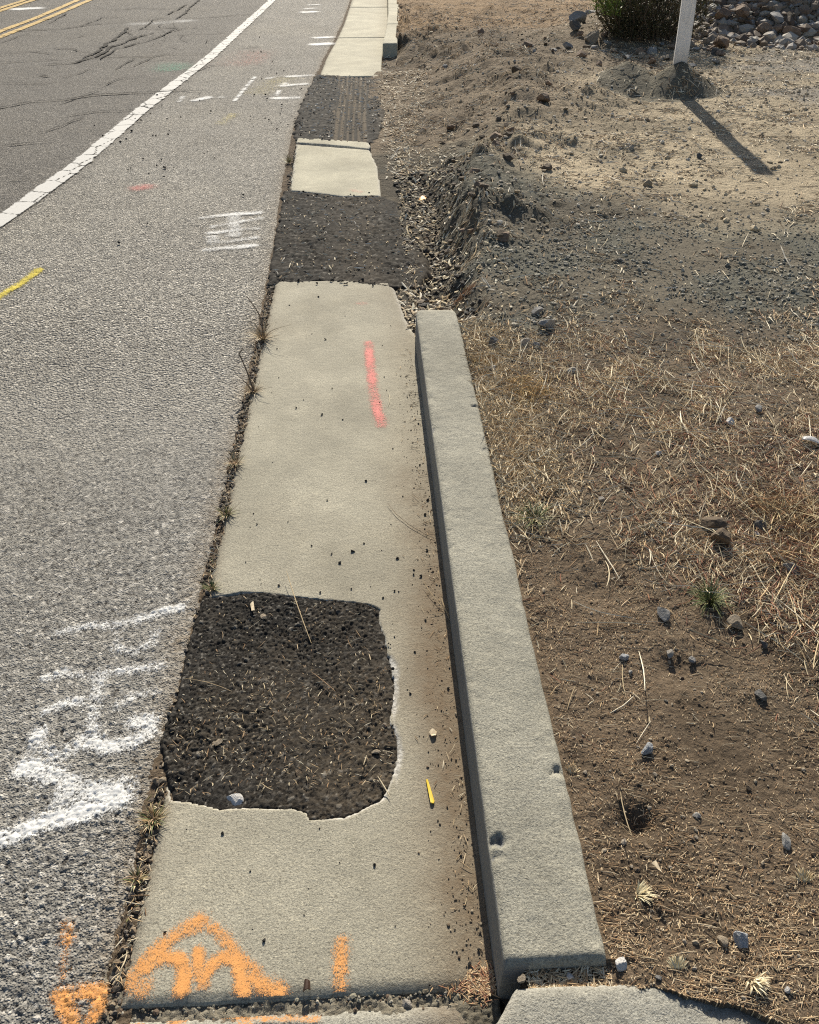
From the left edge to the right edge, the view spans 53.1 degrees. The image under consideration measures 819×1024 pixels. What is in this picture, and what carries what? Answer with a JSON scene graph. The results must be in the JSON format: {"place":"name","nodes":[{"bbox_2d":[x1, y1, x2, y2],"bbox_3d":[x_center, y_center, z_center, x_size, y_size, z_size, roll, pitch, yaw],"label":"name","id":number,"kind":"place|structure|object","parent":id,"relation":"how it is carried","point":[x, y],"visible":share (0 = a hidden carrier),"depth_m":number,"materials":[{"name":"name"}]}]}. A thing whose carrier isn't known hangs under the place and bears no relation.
{"place":"outdoors","nodes":[
{"label":"outdoors","id":0,"kind":"place"},
{"bbox_2d":[0,0,349,1023],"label":"road","id":1,"kind":"structure","parent":0,"point":[120,398],"depth_m":2.99,"materials":[{"name":"asphalt"}]},
{"bbox_2d":[0,267,43,297],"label":"paint mark","id":2,"kind":"object","parent":1,"relation":"on","point":[25,278],"visible":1,"depth_m":3.72,"materials":[{"name":"paint"}]},
{"bbox_2d":[0,0,79,32],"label":"road line","id":3,"kind":"object","parent":1,"relation":"on","point":[35,17],"visible":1,"depth_m":11.83,"materials":[{"name":"paint"}]},
{"bbox_2d":[0,0,90,37],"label":"road line","id":4,"kind":"object","parent":1,"relation":"on","point":[40,20],"visible":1,"depth_m":11.49,"materials":[{"name":"paint"}]},
{"bbox_2d":[49,920,109,1023],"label":"paint mark","id":5,"kind":"object","parent":1,"relation":"on","point":[65,1004],"visible":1,"depth_m":1.30,"materials":[{"name":"paint"}]},
{"bbox_2d":[0,603,186,853],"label":"paint mark","id":6,"kind":"object","parent":1,"relation":"on","point":[109,795],"visible":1,"depth_m":1.64,"materials":[{"name":"paint"}]},
{"bbox_2d":[1,0,261,178],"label":"road cracks","id":7,"kind":"object","parent":1,"relation":"on","point":[113,39],"visible":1,"depth_m":9.16,"materials":[{"name":"asphalt"}]},
{"bbox_2d":[0,0,274,225],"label":"road line","id":8,"kind":"object","parent":1,"relation":"on","point":[19,207],"visible":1,"depth_m":5.90,"materials":[{"name":"paint"}]},
{"bbox_2d":[99,0,351,1023],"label":"joint soil","id":9,"kind":"structure","parent":1,"relation":"on","point":[158,762],"depth_m":1.65,"materials":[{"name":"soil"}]},
{"bbox_2d":[120,865,148,891],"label":"weed","id":10,"kind":"object","parent":9,"relation":"on","point":[132,876],"visible":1,"depth_m":1.46,"materials":[{"name":"beige plant"}]},
{"bbox_2d":[133,799,170,833],"bbox_3d":[-0.485,0.571,1.543,0.073,0.036,0.078,-2,37,-2],"label":"weed","id":11,"kind":"object","parent":9,"relation":"on","point":[148,821],"visible":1,"depth_m":1.55,"materials":[{"name":"beige plant"}]},
{"bbox_2d":[106,150,297,985],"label":"weeds","id":12,"kind":"object","parent":9,"relation":"on","point":[118,975],"visible":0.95,"depth_m":1.49,"materials":[{"name":"plant"}]},
{"bbox_2d":[208,500,238,523],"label":"weed","id":13,"kind":"object","parent":9,"relation":"on","point":[225,513],"visible":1,"depth_m":2.31,"materials":[{"name":"beige plant"}]},
{"bbox_2d":[223,450,244,472],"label":"weed","id":14,"kind":"object","parent":9,"relation":"on","point":[235,464],"visible":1,"depth_m":2.51,"materials":[{"name":"beige plant"}]},
{"bbox_2d":[231,348,270,396],"bbox_3d":[-0.562,-0.477,2.845,0.124,0.144,0.136,-21,42,-26],"label":"weed","id":15,"kind":"object","parent":9,"relation":"on","point":[253,390],"visible":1,"depth_m":2.87,"materials":[{"name":"brown plant"}]},
{"bbox_2d":[235,297,290,341],"bbox_3d":[-0.578,-0.737,3.182,0.201,0.154,0.212,-21,42,-26],"label":"weed","id":16,"kind":"object","parent":9,"relation":"on","point":[262,336],"visible":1,"depth_m":3.22,"materials":[{"name":"brown plant"}]},
{"bbox_2d":[90,939,500,1023],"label":"joint dirt","id":17,"kind":"structure","parent":9,"relation":"on","point":[490,1013],"depth_m":1.30,"materials":[{"name":"soil"}]},
{"bbox_2d":[402,999,411,1008],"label":"stone","id":18,"kind":"object","parent":17,"relation":"on","point":[406,1003],"visible":1,"depth_m":1.30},
{"bbox_2d":[198,211,263,250],"bbox_3d":[-0.936,-1.473,4.283,0.395,0.008,0.654,-6,37,-8],"label":"paint mark","id":19,"kind":"object","parent":1,"relation":"on","point":[231,228],"visible":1,"depth_m":4.29,"materials":[{"name":"paint"}]},
{"bbox_2d":[265,74,313,99],"bbox_3d":[-1.131,-3.903,7.509,0.576,0.009,1.308,-2,37,-2],"label":"paint mark","id":20,"kind":"object","parent":1,"relation":"on","point":[280,98],"visible":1,"depth_m":7.54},
{"bbox_2d":[368,0,818,1023],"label":"ground","id":21,"kind":"structure","parent":0,"point":[722,744],"depth_m":2.54,"materials":[{"name":"soil"}]},
{"bbox_2d":[292,74,385,146],"bbox_3d":[-0.565,-3.417,6.893,0.741,0.069,2.855,-2,37,-2],"label":"asphalt patch","id":22,"kind":"object","parent":21,"relation":"on","point":[353,133],"visible":0.93,"depth_m":6.59,"materials":[{"name":"asphalt"}]},
{"bbox_2d":[299,74,381,136],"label":"patch flecks","id":23,"kind":"object","parent":22,"relation":"on","point":[359,127],"visible":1,"depth_m":6.75,"materials":[{"name":"asphalt"}]},
{"bbox_2d":[266,191,431,289],"bbox_3d":[-0.325,-1.436,4.271,0.816,0.071,1.555,-2,37,-2],"label":"asphalt patch","id":24,"kind":"object","parent":21,"relation":"on","point":[392,278],"visible":0.93,"depth_m":4.11,"materials":[{"name":"asphalt"}]},
{"bbox_2d":[273,190,423,277],"bbox_3d":[-0.325,-1.483,4.290,0.748,0.029,1.402,-2,37,-2],"label":"patch chaff","id":25,"kind":"object","parent":24,"relation":"on","point":[341,234],"visible":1,"depth_m":4.18,"materials":[{"name":"plant"}]},
{"bbox_2d":[383,24,397,57],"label":"kerb","id":26,"kind":"structure","parent":21,"relation":"on","point":[390,45],"depth_m":8.98,"materials":[{"name":"concrete"}]},
{"bbox_2d":[387,0,398,23],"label":"kerb","id":27,"kind":"structure","parent":21,"relation":"on","point":[392,11],"depth_m":11.20,"materials":[{"name":"concrete"}]},
{"bbox_2d":[378,65,431,333],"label":"gutter edge litter","id":28,"kind":"object","parent":21,"relation":"on","point":[388,163],"visible":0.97,"depth_m":6.20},
{"bbox_2d":[393,156,483,328],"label":"trench crumbs","id":29,"kind":"object","parent":21,"relation":"on","point":[421,303],"visible":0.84,"depth_m":4.13,"materials":[{"name":"soil"}]},
{"bbox_2d":[391,144,527,327],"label":"leaf litter","id":30,"kind":"object","parent":21,"relation":"on","point":[452,275],"visible":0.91,"depth_m":4.09,"materials":[{"name":"plant"}]},
{"bbox_2d":[449,280,477,307],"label":"dry tuft","id":31,"kind":"object","parent":21,"relation":"on","point":[468,290],"visible":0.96,"depth_m":3.42,"materials":[{"name":"plant"}]},
{"bbox_2d":[466,340,514,377],"bbox_3d":[0.275,-0.480,2.863,0.199,0.203,0.221,-2,37,-2],"label":"dry tuft","id":32,"kind":"object","parent":21,"relation":"on","point":[477,362],"visible":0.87,"depth_m":2.83,"materials":[{"name":"plant"}]},
{"bbox_2d":[490,132,501,140],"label":"soil clod","id":33,"kind":"object","parent":21,"relation":"on","point":[494,135],"visible":0.83,"depth_m":5.22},
{"bbox_2d":[497,232,509,241],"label":"soil clod","id":34,"kind":"object","parent":21,"relation":"on","point":[505,238],"visible":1,"depth_m":3.68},
{"bbox_2d":[503,153,514,160],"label":"soil clod","id":35,"kind":"object","parent":21,"relation":"on","point":[508,156],"visible":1,"depth_m":4.68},
{"bbox_2d":[415,310,605,1013],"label":"kerb","id":36,"kind":"structure","parent":21,"relation":"on","point":[540,909],"depth_m":1.62,"materials":[{"name":"concrete"}]},
{"bbox_2d":[507,495,554,531],"bbox_3d":[0.321,-0.004,2.121,0.149,0.051,0.149,-27,44,-31],"label":"grass tuft","id":37,"kind":"object","parent":21,"relation":"on","point":[536,513],"visible":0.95,"depth_m":2.14,"materials":[{"name":"plant"}]},
{"bbox_2d":[503,368,567,411],"bbox_3d":[0.398,-0.411,2.653,0.246,0.058,0.286,12,39,16],"label":"dry tuft","id":38,"kind":"object","parent":21,"relation":"on","point":[531,388],"visible":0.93,"depth_m":2.65,"materials":[{"name":"plant"}]},
{"bbox_2d":[531,306,543,314],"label":"stone","id":39,"kind":"object","parent":21,"relation":"on","point":[536,310],"visible":1,"depth_m":3.14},
{"bbox_2d":[536,92,549,101],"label":"stone","id":40,"kind":"object","parent":21,"relation":"on","point":[544,97],"visible":1,"depth_m":5.92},
{"bbox_2d":[538,319,554,327],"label":"stone","id":41,"kind":"object","parent":21,"relation":"on","point":[547,323],"visible":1,"depth_m":3.02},
{"bbox_2d":[457,311,639,559],"bbox_3d":[0.408,-0.288,2.619,0.488,0.225,1.494,-2,37,-2],"label":"kerbside straw","id":42,"kind":"object","parent":21,"relation":"on","point":[512,447],"visible":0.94,"depth_m":2.44,"materials":[{"name":"plant"}]},
{"bbox_2d":[524,966,615,988],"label":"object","id":43,"kind":"object","parent":21,"relation":"on","point":[564,982],"visible":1,"depth_m":1.24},
{"bbox_2d":[565,763,579,775],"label":"dry tuft","id":44,"kind":"object","parent":21,"relation":"on","point":[570,769],"visible":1,"depth_m":1.52,"materials":[{"name":"beige plant"}]},
{"bbox_2d":[569,20,580,30],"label":"rock","id":45,"kind":"object","parent":21,"relation":"on","point":[574,25],"visible":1,"depth_m":8.69,"materials":[{"name":"stone"}]},
{"bbox_2d":[569,11,586,22],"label":"rock","id":46,"kind":"object","parent":21,"relation":"on","point":[580,16],"visible":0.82,"depth_m":9.10,"materials":[{"name":"grey stone"}]},
{"bbox_2d":[585,30,598,42],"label":"rock","id":47,"kind":"object","parent":21,"relation":"on","point":[592,37],"visible":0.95,"depth_m":8.40,"materials":[{"name":"beige stone"}]},
{"bbox_2d":[381,0,818,331],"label":"verge straw","id":48,"kind":"object","parent":21,"relation":"on","point":[719,82],"visible":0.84,"depth_m":5.35,"materials":[{"name":"plant"}]},
{"bbox_2d":[398,2,818,259],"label":"loose dirt","id":49,"kind":"structure","parent":21,"relation":"on","point":[648,183],"depth_m":5.29,"materials":[{"name":"soil"}]},
{"bbox_2d":[615,957,626,971],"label":"stone","id":50,"kind":"object","parent":21,"relation":"on","point":[621,963],"visible":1,"depth_m":1.24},
{"bbox_2d":[497,985,764,1023],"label":"concrete slab","id":51,"kind":"structure","parent":21,"relation":"on","point":[617,1004],"depth_m":1.19,"materials":[{"name":"grey concrete"}]},
{"bbox_2d":[447,157,818,381],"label":"gravel","id":52,"kind":"structure","parent":21,"relation":"on","point":[726,279],"depth_m":3.45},
{"bbox_2d":[452,266,818,625],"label":"straw bits","id":53,"kind":"object","parent":21,"relation":"on","point":[634,347],"visible":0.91,"depth_m":2.67,"materials":[{"name":"plant"}]},
{"bbox_2d":[468,311,818,746],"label":"dry grass litter","id":54,"kind":"object","parent":21,"relation":"on","point":[742,360],"visible":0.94,"depth_m":2.55,"materials":[{"name":"plant"}]},
{"bbox_2d":[635,879,655,908],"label":"dry tuft","id":55,"kind":"object","parent":21,"relation":"on","point":[641,888],"visible":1,"depth_m":1.32,"materials":[{"name":"beige plant"}]},
{"bbox_2d":[641,742,652,754],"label":"stone","id":56,"kind":"object","parent":21,"relation":"on","point":[647,748],"visible":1,"depth_m":1.54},
{"bbox_2d":[586,0,718,41],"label":"bush","id":57,"kind":"object","parent":21,"relation":"on","point":[627,16],"visible":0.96,"depth_m":8.21,"materials":[{"name":"green plant"}]},
{"bbox_2d":[657,607,669,621],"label":"stone","id":58,"kind":"object","parent":21,"relation":"on","point":[663,614],"visible":1,"depth_m":1.82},
{"bbox_2d":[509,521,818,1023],"bbox_3d":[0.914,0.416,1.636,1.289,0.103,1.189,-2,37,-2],"label":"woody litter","id":59,"kind":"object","parent":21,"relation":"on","point":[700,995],"visible":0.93,"depth_m":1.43,"materials":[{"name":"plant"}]},
{"bbox_2d":[666,954,689,969],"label":"dry tuft","id":60,"kind":"object","parent":21,"relation":"on","point":[674,962],"visible":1,"depth_m":1.24,"materials":[{"name":"beige plant"}]},
{"bbox_2d":[673,0,696,64],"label":"marker post","id":61,"kind":"object","parent":21,"relation":"on","point":[685,28],"visible":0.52,"depth_m":6.30,"materials":[{"name":"white paint"}]},
{"bbox_2d":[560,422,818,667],"bbox_3d":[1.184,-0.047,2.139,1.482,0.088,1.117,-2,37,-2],"label":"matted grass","id":62,"kind":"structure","parent":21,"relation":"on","point":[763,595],"depth_m":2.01,"materials":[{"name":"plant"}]},
{"bbox_2d":[679,570,738,617],"bbox_3d":[0.680,0.180,1.842,0.132,0.063,0.124,-22,42,-26],"label":"grass tuft","id":63,"kind":"object","parent":21,"relation":"on","point":[714,599],"visible":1,"depth_m":1.85,"materials":[{"name":"plant"}]},
{"bbox_2d":[701,516,726,530],"bbox_3d":[0.770,0.027,2.068,0.066,0.036,0.049,13,38,24],"label":"stone","id":64,"kind":"object","parent":21,"relation":"on","point":[714,522],"visible":0.88,"depth_m":2.05,"materials":[{"name":"stone"}]},
{"bbox_2d":[711,528,730,543],"bbox_3d":[0.767,0.059,2.014,0.048,0.043,0.044,15,40,19],"label":"stone","id":65,"kind":"object","parent":21,"relation":"on","point":[724,536],"visible":0.98,"depth_m":2.00,"materials":[{"name":"stone"}]},
{"bbox_2d":[713,35,729,47],"bbox_3d":[3.075,-4.649,8.093,0.156,0.104,0.205,23,38,22],"label":"rock","id":66,"kind":"object","parent":21,"relation":"on","point":[721,41],"visible":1,"depth_m":8.04,"materials":[{"name":"stone"}]},
{"bbox_2d":[717,935,727,946],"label":"stone","id":67,"kind":"object","parent":21,"relation":"on","point":[723,940],"visible":1,"depth_m":1.26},
{"bbox_2d":[715,7,731,19],"bbox_3d":[3.431,-5.431,8.954,0.165,0.154,0.233,14,39,18],"label":"rock","id":68,"kind":"object","parent":21,"relation":"on","point":[724,12],"visible":0.78,"depth_m":8.90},
{"bbox_2d":[637,0,818,50],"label":"rubble bits","id":69,"kind":"object","parent":21,"relation":"on","point":[746,33],"visible":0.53,"depth_m":8.68,"materials":[{"name":"stone"}]},
{"bbox_2d":[727,614,742,629],"bbox_3d":[0.712,0.241,1.790,0.033,0.022,0.034,4,47,-16],"label":"stone","id":70,"kind":"object","parent":21,"relation":"on","point":[734,620],"visible":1,"depth_m":1.78,"materials":[{"name":"stone"}]},
{"bbox_2d":[694,459,778,533],"bbox_3d":[0.843,-0.046,2.127,0.003,0.002,0.352,-12,39,-15],"label":"straw","id":71,"kind":"object","parent":21,"relation":"on","point":[736,496],"visible":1,"depth_m":2.12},
{"bbox_2d":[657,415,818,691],"bbox_3d":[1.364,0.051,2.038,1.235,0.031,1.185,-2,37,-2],"label":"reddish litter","id":72,"kind":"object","parent":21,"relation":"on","point":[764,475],"visible":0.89,"depth_m":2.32,"materials":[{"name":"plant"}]},
{"bbox_2d":[733,931,747,947],"bbox_3d":[0.512,0.657,1.260,0.019,0.019,0.026,8,47,-7],"label":"stone","id":73,"kind":"object","parent":21,"relation":"on","point":[740,939],"visible":1,"depth_m":1.26,"materials":[{"name":"stone"}]},
{"bbox_2d":[736,4,749,16],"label":"rock","id":74,"kind":"object","parent":21,"relation":"on","point":[742,10],"visible":1,"depth_m":8.84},
{"bbox_2d":[745,965,771,997],"bbox_3d":[0.517,0.693,1.204,0.051,0.022,0.032,-27,45,-31],"label":"dry tuft","id":75,"kind":"object","parent":21,"relation":"on","point":[759,983],"visible":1,"depth_m":1.21,"materials":[{"name":"beige plant"}]},
{"bbox_2d":[753,520,766,529],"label":"stone","id":76,"kind":"object","parent":21,"relation":"on","point":[759,524],"visible":0.96,"depth_m":2.06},
{"bbox_2d":[754,689,766,700],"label":"stone","id":77,"kind":"object","parent":21,"relation":"on","point":[761,695],"visible":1,"depth_m":1.63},
{"bbox_2d":[706,465,818,560],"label":"dry tuft","id":78,"kind":"object","parent":21,"relation":"on","point":[776,507],"visible":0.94,"depth_m":2.10,"materials":[{"name":"plant"}]},
{"bbox_2d":[757,22,771,33],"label":"rock","id":79,"kind":"object","parent":21,"relation":"on","point":[764,27],"visible":0.89,"depth_m":8.68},
{"bbox_2d":[762,31,776,39],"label":"rock","id":80,"kind":"object","parent":21,"relation":"on","point":[770,35],"visible":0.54,"depth_m":8.51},
{"bbox_2d":[770,11,783,23],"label":"rock","id":81,"kind":"object","parent":21,"relation":"on","point":[777,17],"visible":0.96,"depth_m":8.69,"materials":[{"name":"grey stone"}]},
{"bbox_2d":[771,24,782,32],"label":"rock","id":82,"kind":"object","parent":21,"relation":"on","point":[778,28],"visible":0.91,"depth_m":8.64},
{"bbox_2d":[738,508,818,605],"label":"dry tuft","id":83,"kind":"object","parent":21,"relation":"on","point":[809,556],"visible":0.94,"depth_m":1.96,"materials":[{"name":"plant"}]},
{"bbox_2d":[782,832,790,850],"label":"stone","id":84,"kind":"object","parent":21,"relation":"on","point":[786,842],"visible":1,"depth_m":1.38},
{"bbox_2d":[779,37,794,44],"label":"rock","id":85,"kind":"object","parent":21,"relation":"on","point":[783,41],"visible":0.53,"depth_m":8.24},
{"bbox_2d":[782,563,799,573],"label":"stone","id":86,"kind":"object","parent":21,"relation":"on","point":[788,564],"visible":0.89,"depth_m":1.93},
{"bbox_2d":[782,25,800,36],"bbox_3d":[4.019,-5.005,8.580,0.206,0.130,0.144,4,23,-13],"label":"rock","id":87,"kind":"object","parent":21,"relation":"on","point":[793,29],"visible":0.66,"depth_m":8.52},
{"bbox_2d":[792,866,815,882],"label":"dry tuft","id":88,"kind":"object","parent":21,"relation":"on","point":[804,875],"visible":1,"depth_m":1.34,"materials":[{"name":"beige plant"}]},
{"bbox_2d":[802,436,818,443],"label":"cup shard","id":89,"kind":"object","parent":21,"relation":"on","point":[812,439],"visible":1,"depth_m":2.37,"materials":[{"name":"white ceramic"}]},
{"label":"terrain","id":90,"kind":"structure","parent":0,"visible":0},
{"bbox_2d":[130,1006,465,1023],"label":"gutter slab","id":91,"kind":"structure","parent":90,"relation":"on","point":[438,1015],"depth_m":1.28,"materials":[{"name":"grey concrete"}]},
{"bbox_2d":[135,1014,320,1023],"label":"paint mark","id":92,"kind":"object","parent":91,"relation":"on","point":[265,1019],"visible":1,"depth_m":1.28,"materials":[{"name":"paint"}]},
{"bbox_2d":[121,281,492,1009],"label":"gutter slab","id":93,"kind":"structure","parent":90,"relation":"on","point":[297,899],"depth_m":1.72,"materials":[{"name":"concrete"}]},
{"bbox_2d":[124,912,290,999],"bbox_3d":[-0.324,0.727,1.357,0.276,0.001,0.153,-2,37,-2],"label":"paint mark","id":94,"kind":"object","parent":93,"relation":"on","point":[198,959],"visible":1,"depth_m":1.34,"materials":[{"name":"paint"}]},
{"bbox_2d":[199,575,223,591],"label":"weed","id":95,"kind":"object","parent":93,"relation":"on","point":[212,587],"visible":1,"depth_m":2.07,"materials":[{"name":"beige plant"}]},
{"bbox_2d":[159,593,396,819],"bbox_3d":[-0.274,0.404,1.814,0.527,0.040,0.685,-2,37,-2],"label":"asphalt patch","id":96,"kind":"object","parent":93,"relation":"on","point":[321,801],"visible":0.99,"depth_m":1.76,"materials":[{"name":"asphalt"}]},
{"bbox_2d":[227,793,243,805],"bbox_3d":[-0.339,0.562,1.589,0.036,0.015,0.037,-33,57,-14],"label":"rock","id":97,"kind":"object","parent":96,"relation":"on","point":[235,799],"visible":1,"depth_m":1.59,"materials":[{"name":"white stone"}]},
{"bbox_2d":[167,596,391,794],"bbox_3d":[-0.274,0.373,1.821,0.466,0.006,0.567,-2,37,-2],"label":"patch straw","id":98,"kind":"object","parent":96,"relation":"on","point":[285,718],"visible":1,"depth_m":1.72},
{"bbox_2d":[303,979,310,991],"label":"dry leaf","id":99,"kind":"object","parent":93,"relation":"on","point":[306,984],"visible":1,"depth_m":1.31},
{"bbox_2d":[329,933,353,991],"bbox_3d":[-0.112,0.736,1.347,0.047,0.001,0.104,-2,37,-2],"label":"paint mark","id":100,"kind":"object","parent":93,"relation":"on","point":[341,957],"visible":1,"depth_m":1.34,"materials":[{"name":"paint"}]},
{"bbox_2d":[363,341,386,426],"bbox_3d":[-0.132,-0.475,2.954,0.079,0.002,0.688,-4,37,-5],"label":"paint mark","id":101,"kind":"object","parent":93,"relation":"on","point":[371,379],"visible":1,"depth_m":2.95,"materials":[{"name":"paint"}]},
{"bbox_2d":[426,779,434,803],"bbox_3d":[0.041,0.545,1.597,0.008,0.005,0.055,-5,37,-7],"label":"plastic strip","id":102,"kind":"object","parent":93,"relation":"on","point":[432,801],"visible":1,"depth_m":1.59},
{"bbox_2d":[396,349,476,908],"bbox_3d":[0.027,0.026,2.284,0.105,0.004,2.186,-2,37,-2],"label":"gutter straw","id":103,"kind":"object","parent":93,"relation":"on","point":[440,640],"visible":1,"depth_m":1.94,"materials":[{"name":"plant"}]},
{"bbox_2d":[395,357,483,958],"bbox_3d":[0.022,0.075,2.225,0.112,0.006,2.198,-2,37,-2],"label":"gutter grit","id":104,"kind":"object","parent":93,"relation":"on","point":[472,911],"visible":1,"depth_m":1.67,"materials":[{"name":"gravel"}]},
{"bbox_2d":[430,942,500,1009],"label":"dry grass","id":105,"kind":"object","parent":93,"relation":"on","point":[485,981],"visible":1,"depth_m":1.31,"materials":[{"name":"plant"}]},
{"bbox_2d":[296,138,370,152],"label":"gutter slab","id":106,"kind":"structure","parent":90,"relation":"on","point":[342,144],"depth_m":5.76,"materials":[{"name":"concrete"}]},
{"bbox_2d":[290,145,380,196],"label":"gutter slab","id":107,"kind":"structure","parent":90,"relation":"on","point":[339,172],"depth_m":5.15,"materials":[{"name":"concrete"}]},
{"bbox_2d":[321,38,383,77],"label":"gutter slab","id":108,"kind":"structure","parent":90,"relation":"on","point":[355,57],"depth_m":8.78,"materials":[{"name":"concrete"}]},
{"bbox_2d":[338,7,387,37],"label":"gutter slab","id":109,"kind":"structure","parent":90,"relation":"on","point":[369,22],"depth_m":11.16,"materials":[{"name":"concrete"}]},
{"bbox_2d":[350,0,387,7],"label":"gutter slab","id":110,"kind":"structure","parent":90,"relation":"on","point":[366,3],"depth_m":13.22,"materials":[{"name":"concrete"}]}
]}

